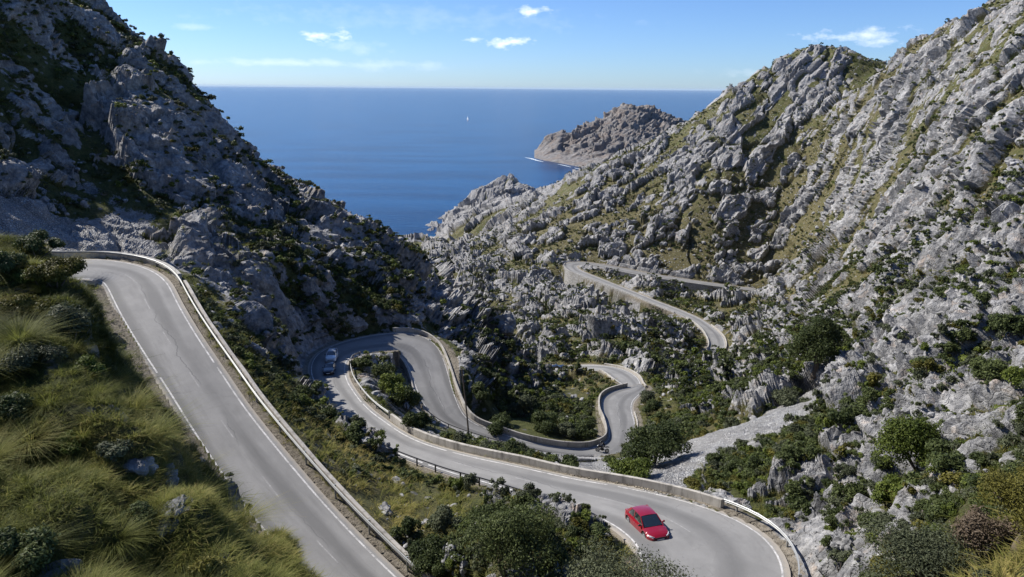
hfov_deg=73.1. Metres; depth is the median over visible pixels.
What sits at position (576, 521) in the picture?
scrub bush
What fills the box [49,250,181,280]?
parapet wall
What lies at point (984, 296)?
scrub bush
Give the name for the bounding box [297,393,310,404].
scrub bush
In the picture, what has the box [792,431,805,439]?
scrub bush
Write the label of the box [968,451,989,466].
scrub bush
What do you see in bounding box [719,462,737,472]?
scrub bush
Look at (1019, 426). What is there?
scrub bush
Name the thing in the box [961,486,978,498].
scrub bush
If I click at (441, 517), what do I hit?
bush
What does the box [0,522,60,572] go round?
bush
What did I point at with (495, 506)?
scrub bush
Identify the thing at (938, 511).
scrub bush
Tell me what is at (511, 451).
scrub bush
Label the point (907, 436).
bush
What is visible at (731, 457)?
scrub bush
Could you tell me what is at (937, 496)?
scrub bush
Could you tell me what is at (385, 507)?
boulder
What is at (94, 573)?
grass tussock
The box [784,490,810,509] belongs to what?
scrub bush
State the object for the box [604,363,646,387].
kerb wall
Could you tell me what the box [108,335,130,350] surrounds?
grass tussock
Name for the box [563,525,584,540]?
scrub bush
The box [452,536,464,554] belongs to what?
scrub bush
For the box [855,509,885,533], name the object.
bush
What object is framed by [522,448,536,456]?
scrub bush
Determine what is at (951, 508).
scrub bush
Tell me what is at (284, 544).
grass
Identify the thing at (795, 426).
scrub bush
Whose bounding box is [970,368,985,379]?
scrub bush
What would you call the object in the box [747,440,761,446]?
boulder
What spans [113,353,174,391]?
grass tussock
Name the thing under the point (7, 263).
bush
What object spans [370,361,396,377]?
bush
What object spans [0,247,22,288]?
grass tussock
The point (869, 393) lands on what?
scrub bush
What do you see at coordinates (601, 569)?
tree
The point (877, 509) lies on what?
boulder
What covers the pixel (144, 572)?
grass tussock
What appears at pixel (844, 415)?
bush
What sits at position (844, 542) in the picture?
boulder
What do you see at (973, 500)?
scrub bush
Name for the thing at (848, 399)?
scrub bush
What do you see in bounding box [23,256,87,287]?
bush
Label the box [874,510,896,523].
scrub bush
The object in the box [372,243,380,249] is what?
boulder
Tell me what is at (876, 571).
scrub bush
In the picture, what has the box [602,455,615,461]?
bush
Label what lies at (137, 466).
boulder
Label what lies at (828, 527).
scrub bush
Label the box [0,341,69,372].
bush
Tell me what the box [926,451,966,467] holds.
scrub bush
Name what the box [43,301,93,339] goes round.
bush
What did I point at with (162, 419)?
grass tussock
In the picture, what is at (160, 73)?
boulder
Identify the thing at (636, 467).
bush
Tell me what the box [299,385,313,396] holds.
scrub bush
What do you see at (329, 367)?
hatchback car
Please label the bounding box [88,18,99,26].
boulder
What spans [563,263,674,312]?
retaining wall
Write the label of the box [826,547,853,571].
scrub bush
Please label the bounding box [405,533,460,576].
bush
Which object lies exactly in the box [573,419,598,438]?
bush
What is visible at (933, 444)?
scrub bush
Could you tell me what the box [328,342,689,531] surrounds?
road marking
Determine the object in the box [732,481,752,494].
scrub bush
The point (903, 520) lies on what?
scrub bush
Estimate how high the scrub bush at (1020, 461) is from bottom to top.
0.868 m
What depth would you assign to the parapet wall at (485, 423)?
102.99 m
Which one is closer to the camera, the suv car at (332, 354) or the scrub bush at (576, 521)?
the scrub bush at (576, 521)
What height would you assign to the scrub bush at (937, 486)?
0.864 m
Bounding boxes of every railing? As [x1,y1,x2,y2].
[398,451,522,490]
[422,404,546,451]
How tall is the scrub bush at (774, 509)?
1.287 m
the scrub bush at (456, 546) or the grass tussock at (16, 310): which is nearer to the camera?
the grass tussock at (16, 310)
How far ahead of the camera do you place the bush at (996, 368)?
51.72 m
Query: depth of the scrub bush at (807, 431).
67.22 m
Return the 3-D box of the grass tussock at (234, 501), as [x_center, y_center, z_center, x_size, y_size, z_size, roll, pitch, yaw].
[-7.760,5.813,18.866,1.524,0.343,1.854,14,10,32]
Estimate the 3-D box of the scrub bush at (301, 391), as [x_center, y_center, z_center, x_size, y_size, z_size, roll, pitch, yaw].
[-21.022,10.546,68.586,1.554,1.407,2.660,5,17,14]
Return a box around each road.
[67,259,403,576]
[308,332,790,576]
[565,262,754,354]
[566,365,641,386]
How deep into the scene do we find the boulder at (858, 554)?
37.59 m
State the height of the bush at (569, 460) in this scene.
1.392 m
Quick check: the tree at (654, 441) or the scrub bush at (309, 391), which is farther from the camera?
the tree at (654, 441)
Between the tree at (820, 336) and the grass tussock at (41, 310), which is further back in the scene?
the tree at (820, 336)
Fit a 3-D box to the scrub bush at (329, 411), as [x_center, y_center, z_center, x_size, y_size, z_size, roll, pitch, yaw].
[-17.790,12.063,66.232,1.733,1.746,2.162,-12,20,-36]
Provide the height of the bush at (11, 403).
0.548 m
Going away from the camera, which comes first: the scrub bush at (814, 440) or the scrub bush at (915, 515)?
the scrub bush at (915, 515)
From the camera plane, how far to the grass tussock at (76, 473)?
9.91 m
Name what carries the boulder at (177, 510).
on the terrain at (26, 208)
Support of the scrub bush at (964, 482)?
on the terrain at (26, 208)
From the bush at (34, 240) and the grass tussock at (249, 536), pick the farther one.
the bush at (34, 240)
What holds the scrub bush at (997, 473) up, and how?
on the terrain at (26, 208)
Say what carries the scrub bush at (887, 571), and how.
on the terrain at (26, 208)
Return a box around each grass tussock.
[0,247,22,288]
[0,286,40,320]
[0,292,22,320]
[0,302,48,332]
[0,307,88,364]
[0,335,47,377]
[0,393,89,472]
[0,410,30,443]
[0,412,54,476]
[0,547,31,576]
[1,377,35,395]
[1,508,112,576]
[2,242,55,260]
[2,373,109,420]
[13,254,47,265]
[23,282,69,293]
[24,299,56,318]
[36,451,129,495]
[39,546,154,576]
[49,423,123,447]
[57,494,183,569]
[63,376,141,401]
[64,334,107,356]
[92,323,117,330]
[94,287,125,317]
[103,360,137,379]
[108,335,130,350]
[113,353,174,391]
[116,373,183,421]
[117,346,157,364]
[119,482,213,513]
[120,549,184,576]
[123,394,217,466]
[132,474,175,490]
[148,409,210,437]
[155,540,251,576]
[165,524,257,575]
[166,417,204,447]
[167,419,200,446]
[172,411,204,440]
[179,462,250,511]
[186,434,207,452]
[193,449,231,472]
[198,460,238,489]
[218,558,306,576]
[219,489,307,534]
[227,492,247,509]
[231,514,280,559]
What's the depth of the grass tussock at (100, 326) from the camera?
14.69 m
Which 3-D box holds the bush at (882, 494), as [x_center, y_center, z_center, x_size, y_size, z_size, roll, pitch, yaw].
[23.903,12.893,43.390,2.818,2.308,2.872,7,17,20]
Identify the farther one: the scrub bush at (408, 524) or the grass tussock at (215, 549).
the scrub bush at (408, 524)
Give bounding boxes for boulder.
[36,558,91,576]
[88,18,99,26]
[122,456,158,476]
[139,180,146,186]
[155,494,192,537]
[156,70,166,77]
[160,463,178,487]
[212,321,222,329]
[262,331,272,337]
[358,437,370,447]
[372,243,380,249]
[378,501,392,515]
[392,476,400,484]
[445,544,455,552]
[494,314,515,335]
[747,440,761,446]
[830,542,839,550]
[832,534,853,551]
[853,550,863,561]
[871,508,884,512]
[891,325,903,335]
[913,180,924,188]
[975,300,985,307]
[981,237,998,247]
[999,451,1015,464]
[1004,156,1019,165]
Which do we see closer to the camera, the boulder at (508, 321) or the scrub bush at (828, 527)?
the scrub bush at (828, 527)
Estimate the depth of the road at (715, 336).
346.37 m
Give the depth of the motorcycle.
101.42 m
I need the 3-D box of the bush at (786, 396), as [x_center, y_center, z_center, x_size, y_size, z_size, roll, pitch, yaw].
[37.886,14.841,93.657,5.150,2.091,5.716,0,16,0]
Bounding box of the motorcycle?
[595,444,608,452]
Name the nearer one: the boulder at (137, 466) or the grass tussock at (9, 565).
the grass tussock at (9, 565)
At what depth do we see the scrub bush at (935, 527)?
31.18 m
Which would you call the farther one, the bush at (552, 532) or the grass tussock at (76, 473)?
the bush at (552, 532)
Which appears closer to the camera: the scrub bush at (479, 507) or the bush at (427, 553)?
the bush at (427, 553)
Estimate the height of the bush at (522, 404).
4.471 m
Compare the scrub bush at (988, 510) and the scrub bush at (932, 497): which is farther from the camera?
the scrub bush at (932, 497)
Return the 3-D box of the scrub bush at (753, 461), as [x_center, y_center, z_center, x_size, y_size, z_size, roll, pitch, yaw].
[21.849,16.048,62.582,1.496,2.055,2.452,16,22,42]
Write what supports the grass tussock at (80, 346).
on the terrain at (26, 208)
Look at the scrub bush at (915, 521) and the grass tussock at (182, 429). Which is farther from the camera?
the scrub bush at (915, 521)
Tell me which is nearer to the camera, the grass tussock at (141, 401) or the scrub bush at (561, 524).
the grass tussock at (141, 401)
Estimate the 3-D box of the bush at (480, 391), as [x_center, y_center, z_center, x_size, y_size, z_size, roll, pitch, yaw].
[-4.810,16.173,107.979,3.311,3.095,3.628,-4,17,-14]
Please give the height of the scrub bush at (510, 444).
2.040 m
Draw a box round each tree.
[443,497,567,576]
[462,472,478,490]
[555,535,697,576]
[574,362,581,371]
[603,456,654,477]
[616,418,692,463]
[783,310,847,380]
[851,514,982,576]
[973,462,1023,551]
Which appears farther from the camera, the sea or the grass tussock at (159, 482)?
the sea
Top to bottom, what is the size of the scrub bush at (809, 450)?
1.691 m
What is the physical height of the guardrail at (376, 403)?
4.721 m
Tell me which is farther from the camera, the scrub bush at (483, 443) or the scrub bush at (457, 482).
the scrub bush at (483, 443)
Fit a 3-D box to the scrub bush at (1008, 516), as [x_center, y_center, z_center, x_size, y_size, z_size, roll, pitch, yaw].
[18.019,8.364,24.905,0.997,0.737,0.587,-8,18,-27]
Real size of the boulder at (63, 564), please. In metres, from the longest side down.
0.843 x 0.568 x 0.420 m
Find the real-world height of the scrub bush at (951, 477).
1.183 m
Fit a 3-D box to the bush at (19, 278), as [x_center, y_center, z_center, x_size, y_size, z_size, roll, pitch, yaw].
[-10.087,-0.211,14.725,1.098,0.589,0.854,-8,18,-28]
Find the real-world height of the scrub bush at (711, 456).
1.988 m
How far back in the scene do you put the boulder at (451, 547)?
44.40 m
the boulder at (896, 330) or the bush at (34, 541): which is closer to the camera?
the bush at (34, 541)
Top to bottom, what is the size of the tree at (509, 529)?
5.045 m
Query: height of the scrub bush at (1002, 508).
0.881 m
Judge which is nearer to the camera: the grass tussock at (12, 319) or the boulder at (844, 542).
the grass tussock at (12, 319)
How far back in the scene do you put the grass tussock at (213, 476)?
16.74 m
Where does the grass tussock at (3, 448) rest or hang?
on the terrain at (26, 208)
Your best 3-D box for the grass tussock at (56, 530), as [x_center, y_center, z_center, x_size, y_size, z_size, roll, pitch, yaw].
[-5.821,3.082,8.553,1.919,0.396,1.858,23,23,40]
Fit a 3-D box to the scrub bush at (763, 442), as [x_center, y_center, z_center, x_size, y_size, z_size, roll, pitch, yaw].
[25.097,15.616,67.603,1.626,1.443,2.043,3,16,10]
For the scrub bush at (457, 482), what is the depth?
56.33 m
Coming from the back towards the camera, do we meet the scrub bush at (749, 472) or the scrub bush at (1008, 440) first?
the scrub bush at (749, 472)
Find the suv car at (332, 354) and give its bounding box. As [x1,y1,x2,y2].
[325,348,337,361]
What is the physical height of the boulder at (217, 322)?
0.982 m
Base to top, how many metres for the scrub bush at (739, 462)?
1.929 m
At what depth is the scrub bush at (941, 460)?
35.50 m
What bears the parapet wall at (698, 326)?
on the road at (715, 336)
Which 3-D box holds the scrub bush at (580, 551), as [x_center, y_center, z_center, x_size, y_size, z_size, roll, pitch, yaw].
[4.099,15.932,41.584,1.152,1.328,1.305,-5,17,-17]
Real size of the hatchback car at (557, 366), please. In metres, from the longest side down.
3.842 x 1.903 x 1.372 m
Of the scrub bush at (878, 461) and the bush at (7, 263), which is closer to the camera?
the bush at (7, 263)
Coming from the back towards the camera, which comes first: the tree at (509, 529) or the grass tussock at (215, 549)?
the tree at (509, 529)
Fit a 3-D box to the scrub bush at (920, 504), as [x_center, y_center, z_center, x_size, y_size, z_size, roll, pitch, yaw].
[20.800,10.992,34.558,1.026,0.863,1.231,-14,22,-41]
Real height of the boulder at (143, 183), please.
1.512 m
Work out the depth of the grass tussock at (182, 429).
14.89 m
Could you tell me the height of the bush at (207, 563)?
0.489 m
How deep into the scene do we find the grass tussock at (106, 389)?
11.76 m
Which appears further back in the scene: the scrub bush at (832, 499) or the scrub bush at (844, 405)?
the scrub bush at (844, 405)
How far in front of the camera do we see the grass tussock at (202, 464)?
17.59 m
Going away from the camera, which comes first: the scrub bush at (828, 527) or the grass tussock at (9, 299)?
the grass tussock at (9, 299)
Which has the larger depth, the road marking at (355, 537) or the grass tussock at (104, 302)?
the road marking at (355, 537)
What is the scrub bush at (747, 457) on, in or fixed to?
on the terrain at (26, 208)
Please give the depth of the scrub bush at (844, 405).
62.88 m
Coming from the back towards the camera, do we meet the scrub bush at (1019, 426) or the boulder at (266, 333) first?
the boulder at (266, 333)
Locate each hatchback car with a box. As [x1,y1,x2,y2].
[322,361,335,374]
[552,364,562,369]
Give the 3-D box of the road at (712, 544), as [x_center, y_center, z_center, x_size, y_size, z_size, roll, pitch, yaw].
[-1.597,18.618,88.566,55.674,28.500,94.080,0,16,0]
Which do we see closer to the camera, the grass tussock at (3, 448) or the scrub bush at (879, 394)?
the grass tussock at (3, 448)
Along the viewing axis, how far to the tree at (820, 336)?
95.69 m
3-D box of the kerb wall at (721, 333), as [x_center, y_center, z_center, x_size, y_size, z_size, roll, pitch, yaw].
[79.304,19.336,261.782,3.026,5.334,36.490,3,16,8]
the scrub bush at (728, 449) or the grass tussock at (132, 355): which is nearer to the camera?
the grass tussock at (132, 355)
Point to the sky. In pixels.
(713, 45)
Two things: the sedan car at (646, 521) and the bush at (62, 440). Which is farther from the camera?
the sedan car at (646, 521)
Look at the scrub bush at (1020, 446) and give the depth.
32.10 m
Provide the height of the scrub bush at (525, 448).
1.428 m
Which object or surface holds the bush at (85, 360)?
on the terrain at (26, 208)
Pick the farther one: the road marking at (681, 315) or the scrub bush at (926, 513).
the road marking at (681, 315)
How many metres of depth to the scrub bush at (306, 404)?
64.08 m
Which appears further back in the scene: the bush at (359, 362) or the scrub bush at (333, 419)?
the bush at (359, 362)
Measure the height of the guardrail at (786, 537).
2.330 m
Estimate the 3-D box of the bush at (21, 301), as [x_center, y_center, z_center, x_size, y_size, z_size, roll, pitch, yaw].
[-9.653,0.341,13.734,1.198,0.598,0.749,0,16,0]
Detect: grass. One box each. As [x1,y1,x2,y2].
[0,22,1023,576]
[0,233,332,576]
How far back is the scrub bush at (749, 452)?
65.19 m
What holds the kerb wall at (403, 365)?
on the terrain at (26, 208)
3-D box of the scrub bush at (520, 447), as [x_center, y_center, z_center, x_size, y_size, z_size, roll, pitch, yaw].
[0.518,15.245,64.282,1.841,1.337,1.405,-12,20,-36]
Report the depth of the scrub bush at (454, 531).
46.14 m
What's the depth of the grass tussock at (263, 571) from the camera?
9.12 m
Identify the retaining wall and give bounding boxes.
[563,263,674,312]
[620,271,722,290]
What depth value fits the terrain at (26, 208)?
129.57 m
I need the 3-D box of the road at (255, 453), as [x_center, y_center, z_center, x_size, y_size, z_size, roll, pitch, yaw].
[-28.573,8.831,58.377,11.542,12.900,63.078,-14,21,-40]
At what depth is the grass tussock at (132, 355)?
19.06 m
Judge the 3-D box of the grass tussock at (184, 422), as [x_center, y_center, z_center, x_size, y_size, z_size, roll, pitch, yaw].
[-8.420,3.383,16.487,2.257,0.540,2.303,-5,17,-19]
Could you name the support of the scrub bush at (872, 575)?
on the terrain at (26, 208)
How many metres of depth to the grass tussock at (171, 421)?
13.65 m
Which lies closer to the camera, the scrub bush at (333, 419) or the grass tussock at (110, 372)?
the grass tussock at (110, 372)
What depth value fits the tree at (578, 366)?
150.89 m
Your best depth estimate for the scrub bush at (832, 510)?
45.32 m
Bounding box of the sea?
[198,86,721,236]
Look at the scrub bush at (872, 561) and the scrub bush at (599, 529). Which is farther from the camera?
the scrub bush at (599, 529)
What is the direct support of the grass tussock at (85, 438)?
on the terrain at (26, 208)
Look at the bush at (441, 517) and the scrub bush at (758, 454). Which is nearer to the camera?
the bush at (441, 517)
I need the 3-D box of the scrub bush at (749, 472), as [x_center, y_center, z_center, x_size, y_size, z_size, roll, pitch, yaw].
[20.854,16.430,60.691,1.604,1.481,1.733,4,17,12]
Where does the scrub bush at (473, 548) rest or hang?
on the terrain at (26, 208)
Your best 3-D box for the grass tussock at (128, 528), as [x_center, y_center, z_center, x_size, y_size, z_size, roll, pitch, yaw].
[-5.262,3.190,9.276,1.815,0.408,2.209,14,19,29]
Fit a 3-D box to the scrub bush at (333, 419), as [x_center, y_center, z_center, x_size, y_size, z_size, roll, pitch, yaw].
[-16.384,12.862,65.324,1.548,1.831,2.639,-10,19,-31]
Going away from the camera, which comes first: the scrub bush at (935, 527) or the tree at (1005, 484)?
the tree at (1005, 484)
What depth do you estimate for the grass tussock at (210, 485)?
12.12 m
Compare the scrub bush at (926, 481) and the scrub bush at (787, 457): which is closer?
the scrub bush at (926, 481)
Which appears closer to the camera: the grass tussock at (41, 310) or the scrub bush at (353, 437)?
the grass tussock at (41, 310)
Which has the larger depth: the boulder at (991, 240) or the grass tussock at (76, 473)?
the boulder at (991, 240)
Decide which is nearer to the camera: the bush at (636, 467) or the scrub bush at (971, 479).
the scrub bush at (971, 479)
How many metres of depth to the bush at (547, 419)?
107.57 m
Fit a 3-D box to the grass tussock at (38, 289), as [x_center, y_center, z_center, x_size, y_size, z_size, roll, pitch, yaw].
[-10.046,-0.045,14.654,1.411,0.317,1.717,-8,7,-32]
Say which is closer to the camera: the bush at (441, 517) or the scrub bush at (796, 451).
the bush at (441, 517)
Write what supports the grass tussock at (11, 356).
on the terrain at (26, 208)
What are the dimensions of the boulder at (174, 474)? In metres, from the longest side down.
1.071 x 0.552 x 0.539 m
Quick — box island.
[534,103,686,166]
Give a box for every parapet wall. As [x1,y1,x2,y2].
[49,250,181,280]
[390,414,723,507]
[393,327,627,446]
[686,317,708,349]
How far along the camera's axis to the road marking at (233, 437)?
53.39 m
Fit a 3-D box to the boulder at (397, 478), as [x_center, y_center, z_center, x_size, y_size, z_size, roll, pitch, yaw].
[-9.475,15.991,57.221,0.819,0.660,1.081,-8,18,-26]
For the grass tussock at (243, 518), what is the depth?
11.83 m
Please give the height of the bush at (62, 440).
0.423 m
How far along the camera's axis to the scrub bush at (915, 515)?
34.14 m
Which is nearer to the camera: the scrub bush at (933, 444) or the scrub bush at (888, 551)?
the scrub bush at (888, 551)
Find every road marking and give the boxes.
[77,260,395,576]
[126,275,338,562]
[311,333,783,576]
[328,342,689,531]
[565,262,752,350]
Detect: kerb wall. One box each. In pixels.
[183,280,434,576]
[400,357,414,390]
[599,369,614,379]
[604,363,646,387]
[711,324,726,347]
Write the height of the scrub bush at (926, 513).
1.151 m
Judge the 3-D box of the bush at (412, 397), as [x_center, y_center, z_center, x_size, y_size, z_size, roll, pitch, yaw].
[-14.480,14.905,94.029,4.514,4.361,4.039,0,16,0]
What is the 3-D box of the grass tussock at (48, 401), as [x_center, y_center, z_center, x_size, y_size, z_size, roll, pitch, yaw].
[-7.542,1.761,11.094,2.167,0.459,2.009,-17,17,-36]
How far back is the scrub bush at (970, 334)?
66.55 m
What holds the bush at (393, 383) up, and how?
on the terrain at (26, 208)
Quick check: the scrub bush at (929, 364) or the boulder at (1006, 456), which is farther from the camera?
the scrub bush at (929, 364)
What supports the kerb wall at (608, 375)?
on the terrain at (26, 208)
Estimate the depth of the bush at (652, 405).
117.70 m
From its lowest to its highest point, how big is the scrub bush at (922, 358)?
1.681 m
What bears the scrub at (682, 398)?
on the terrain at (26, 208)
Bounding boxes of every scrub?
[0,0,1023,576]
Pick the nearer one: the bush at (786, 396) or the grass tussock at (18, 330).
the grass tussock at (18, 330)
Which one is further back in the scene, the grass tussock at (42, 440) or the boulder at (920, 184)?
the boulder at (920, 184)
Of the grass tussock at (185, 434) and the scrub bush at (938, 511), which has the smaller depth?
the grass tussock at (185, 434)
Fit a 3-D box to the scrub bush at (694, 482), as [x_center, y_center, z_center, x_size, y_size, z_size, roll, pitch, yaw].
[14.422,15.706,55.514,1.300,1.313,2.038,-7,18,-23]
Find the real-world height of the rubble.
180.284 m
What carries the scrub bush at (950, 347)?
on the terrain at (26, 208)
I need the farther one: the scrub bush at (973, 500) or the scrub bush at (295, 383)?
the scrub bush at (295, 383)
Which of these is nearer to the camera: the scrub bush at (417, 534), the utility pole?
the scrub bush at (417, 534)
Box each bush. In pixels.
[0,250,28,274]
[0,293,54,317]
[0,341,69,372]
[0,389,34,421]
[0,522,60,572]
[10,268,66,287]
[11,228,65,257]
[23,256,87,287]
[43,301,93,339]
[49,429,81,454]
[70,354,107,377]
[93,438,136,461]
[120,500,157,526]
[186,553,228,576]
[240,352,254,361]
[288,379,302,387]
[296,388,305,394]
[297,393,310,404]
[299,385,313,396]
[300,401,313,406]
[320,406,337,418]
[331,415,340,425]
[345,428,364,443]
[348,357,373,370]
[353,414,367,426]
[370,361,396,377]
[378,373,408,398]
[389,384,422,411]
[389,515,423,542]
[400,409,434,428]
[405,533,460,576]
[406,530,423,540]
[428,503,462,533]
[445,557,459,569]
[447,529,460,540]
[448,475,465,491]
[452,431,469,442]
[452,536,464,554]
[464,540,473,556]
[464,543,482,553]
[467,503,491,519]
[471,380,491,399]
[478,439,499,447]
[486,411,513,436]
[487,441,503,449]
[489,500,504,512]
[502,439,521,451]
[506,445,524,453]
[507,394,534,417]
[513,446,523,453]
[515,482,540,498]
[518,442,529,453]
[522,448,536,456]
[525,519,555,549]
[531,409,558,434]
[540,553,558,571]
[541,452,561,463]
[543,456,558,462]
[549,541,565,562]
[551,421,575,436]
[552,517,574,531]
[560,454,578,466]
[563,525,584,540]
[570,515,589,535]
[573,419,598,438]
[574,543,589,556]
[580,507,591,520]
[588,521,610,542]
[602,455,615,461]
[639,389,656,403]
[642,398,659,415]
[681,476,701,489]
[705,452,724,462]
[708,459,723,470]
[715,446,736,453]
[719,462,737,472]
[725,454,740,461]
[729,457,745,469]
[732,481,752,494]
[738,445,756,454]
[740,449,754,459]
[740,467,757,479]
[741,455,761,468]
[743,453,762,463]
[750,452,768,459]
[759,438,774,448]
[764,502,781,516]
[772,386,811,406]
[772,444,793,451]
[774,451,795,467]
[779,444,802,461]
[784,480,803,494]
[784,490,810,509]
[785,422,803,432]
[785,433,794,442]
[789,424,806,430]
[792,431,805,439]
[794,420,809,424]
[803,427,818,437]
[803,443,820,458]
[806,422,814,429]
[809,437,818,444]
[821,477,836,488]
[823,525,835,531]
[824,513,843,528]
[826,406,855,425]
[826,485,853,505]
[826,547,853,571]
[827,507,840,514]
[829,480,867,498]
[838,396,854,404]
[838,401,856,410]
[840,462,857,476]
[851,404,870,416]
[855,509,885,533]
[861,386,877,402]
[861,572,882,576]
[867,407,947,470]
[867,554,889,576]
[869,471,905,507]
[870,454,894,470]
[871,559,899,572]
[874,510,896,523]
[875,390,882,398]
[877,540,907,564]
[879,565,898,576]
[897,518,911,529]
[907,510,926,521]
[910,358,945,375]
[911,518,927,530]
[912,356,928,363]
[913,498,930,512]
[920,476,937,491]
[920,521,944,534]
[922,503,938,519]
[925,438,954,452]
[926,450,970,473]
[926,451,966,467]
[927,480,949,492]
[928,492,951,503]
[928,494,947,503]
[928,498,955,521]
[931,464,950,474]
[936,470,964,489]
[939,501,958,517]
[940,489,960,497]
[942,341,960,354]
[947,504,1019,564]
[949,440,961,451]
[950,439,966,449]
[956,326,977,340]
[960,472,984,486]
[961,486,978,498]
[963,473,988,489]
[968,356,1008,380]
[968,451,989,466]
[969,491,988,506]
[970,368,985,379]
[971,567,991,576]
[973,291,991,302]
[976,502,1002,519]
[984,472,1012,482]
[986,311,1023,336]
[994,503,1013,513]
[998,431,1020,455]
[1000,364,1023,388]
[1001,462,1021,472]
[1001,512,1017,523]
[1005,458,1023,466]
[1012,422,1023,433]
[1014,440,1023,457]
[1014,451,1023,460]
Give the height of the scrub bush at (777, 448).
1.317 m
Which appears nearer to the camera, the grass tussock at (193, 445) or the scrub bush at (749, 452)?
the grass tussock at (193, 445)
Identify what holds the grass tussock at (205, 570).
on the terrain at (26, 208)
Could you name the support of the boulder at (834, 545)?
on the terrain at (26, 208)
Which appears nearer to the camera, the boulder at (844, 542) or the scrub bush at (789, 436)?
the boulder at (844, 542)
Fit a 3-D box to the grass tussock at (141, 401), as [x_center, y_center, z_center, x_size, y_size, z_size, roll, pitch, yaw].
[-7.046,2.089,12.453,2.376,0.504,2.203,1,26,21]
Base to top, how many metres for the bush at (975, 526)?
2.149 m
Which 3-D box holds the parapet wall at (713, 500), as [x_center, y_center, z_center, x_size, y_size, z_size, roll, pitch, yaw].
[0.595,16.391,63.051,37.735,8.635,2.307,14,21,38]
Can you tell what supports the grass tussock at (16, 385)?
on the terrain at (26, 208)
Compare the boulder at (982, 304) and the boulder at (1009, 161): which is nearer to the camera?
the boulder at (982, 304)
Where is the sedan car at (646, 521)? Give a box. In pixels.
[625,505,669,540]
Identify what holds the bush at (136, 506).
on the terrain at (26, 208)
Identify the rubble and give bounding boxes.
[0,0,1023,571]
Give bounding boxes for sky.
[106,0,988,90]
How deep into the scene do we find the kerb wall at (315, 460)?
53.11 m
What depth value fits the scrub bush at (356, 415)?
64.97 m
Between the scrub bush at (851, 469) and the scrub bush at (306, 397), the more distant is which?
the scrub bush at (306, 397)
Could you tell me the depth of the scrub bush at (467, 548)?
44.35 m
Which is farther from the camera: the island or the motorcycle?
the island
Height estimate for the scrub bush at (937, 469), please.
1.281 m
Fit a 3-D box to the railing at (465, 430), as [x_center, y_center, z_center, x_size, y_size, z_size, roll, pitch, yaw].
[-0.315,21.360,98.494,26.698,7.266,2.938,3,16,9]
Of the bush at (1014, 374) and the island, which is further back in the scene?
the island
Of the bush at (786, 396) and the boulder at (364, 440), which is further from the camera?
the bush at (786, 396)
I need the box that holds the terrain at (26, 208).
[0,0,1023,576]
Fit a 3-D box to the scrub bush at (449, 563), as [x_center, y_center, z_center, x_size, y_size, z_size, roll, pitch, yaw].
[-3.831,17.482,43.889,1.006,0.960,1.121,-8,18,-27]
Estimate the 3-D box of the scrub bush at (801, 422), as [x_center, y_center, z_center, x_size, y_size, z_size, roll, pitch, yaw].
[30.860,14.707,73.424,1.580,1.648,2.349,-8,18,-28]
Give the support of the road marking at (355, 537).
on the road at (255, 453)
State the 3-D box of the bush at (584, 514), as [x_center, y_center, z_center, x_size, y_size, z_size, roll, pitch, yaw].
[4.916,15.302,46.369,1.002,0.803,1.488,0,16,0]
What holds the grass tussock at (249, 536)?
on the terrain at (26, 208)
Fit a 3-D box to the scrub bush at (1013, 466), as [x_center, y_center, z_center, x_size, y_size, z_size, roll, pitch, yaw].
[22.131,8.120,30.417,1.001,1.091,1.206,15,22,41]
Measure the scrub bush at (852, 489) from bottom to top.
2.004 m
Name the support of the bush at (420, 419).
on the terrain at (26, 208)
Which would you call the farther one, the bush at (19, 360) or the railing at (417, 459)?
the railing at (417, 459)
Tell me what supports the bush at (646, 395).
on the terrain at (26, 208)
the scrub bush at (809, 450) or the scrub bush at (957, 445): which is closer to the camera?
the scrub bush at (957, 445)
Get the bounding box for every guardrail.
[50,251,427,576]
[350,351,389,417]
[724,499,801,576]
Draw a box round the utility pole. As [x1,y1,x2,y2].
[460,368,468,432]
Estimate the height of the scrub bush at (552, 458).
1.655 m
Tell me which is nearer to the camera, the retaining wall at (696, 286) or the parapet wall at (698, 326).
the parapet wall at (698, 326)
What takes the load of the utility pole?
on the terrain at (26, 208)
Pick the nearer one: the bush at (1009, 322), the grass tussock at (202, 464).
the grass tussock at (202, 464)
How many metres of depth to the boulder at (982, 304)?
68.77 m
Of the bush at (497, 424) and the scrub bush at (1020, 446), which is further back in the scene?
the bush at (497, 424)
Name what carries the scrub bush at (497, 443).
on the terrain at (26, 208)
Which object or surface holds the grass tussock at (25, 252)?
on the terrain at (26, 208)
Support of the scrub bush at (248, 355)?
on the terrain at (26, 208)
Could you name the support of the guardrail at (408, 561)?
on the terrain at (26, 208)
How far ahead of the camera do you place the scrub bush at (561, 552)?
40.85 m
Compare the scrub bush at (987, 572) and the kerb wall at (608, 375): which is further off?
the kerb wall at (608, 375)
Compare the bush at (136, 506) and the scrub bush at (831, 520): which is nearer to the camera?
the bush at (136, 506)
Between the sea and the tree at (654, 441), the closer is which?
the tree at (654, 441)
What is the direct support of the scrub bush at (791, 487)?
on the terrain at (26, 208)

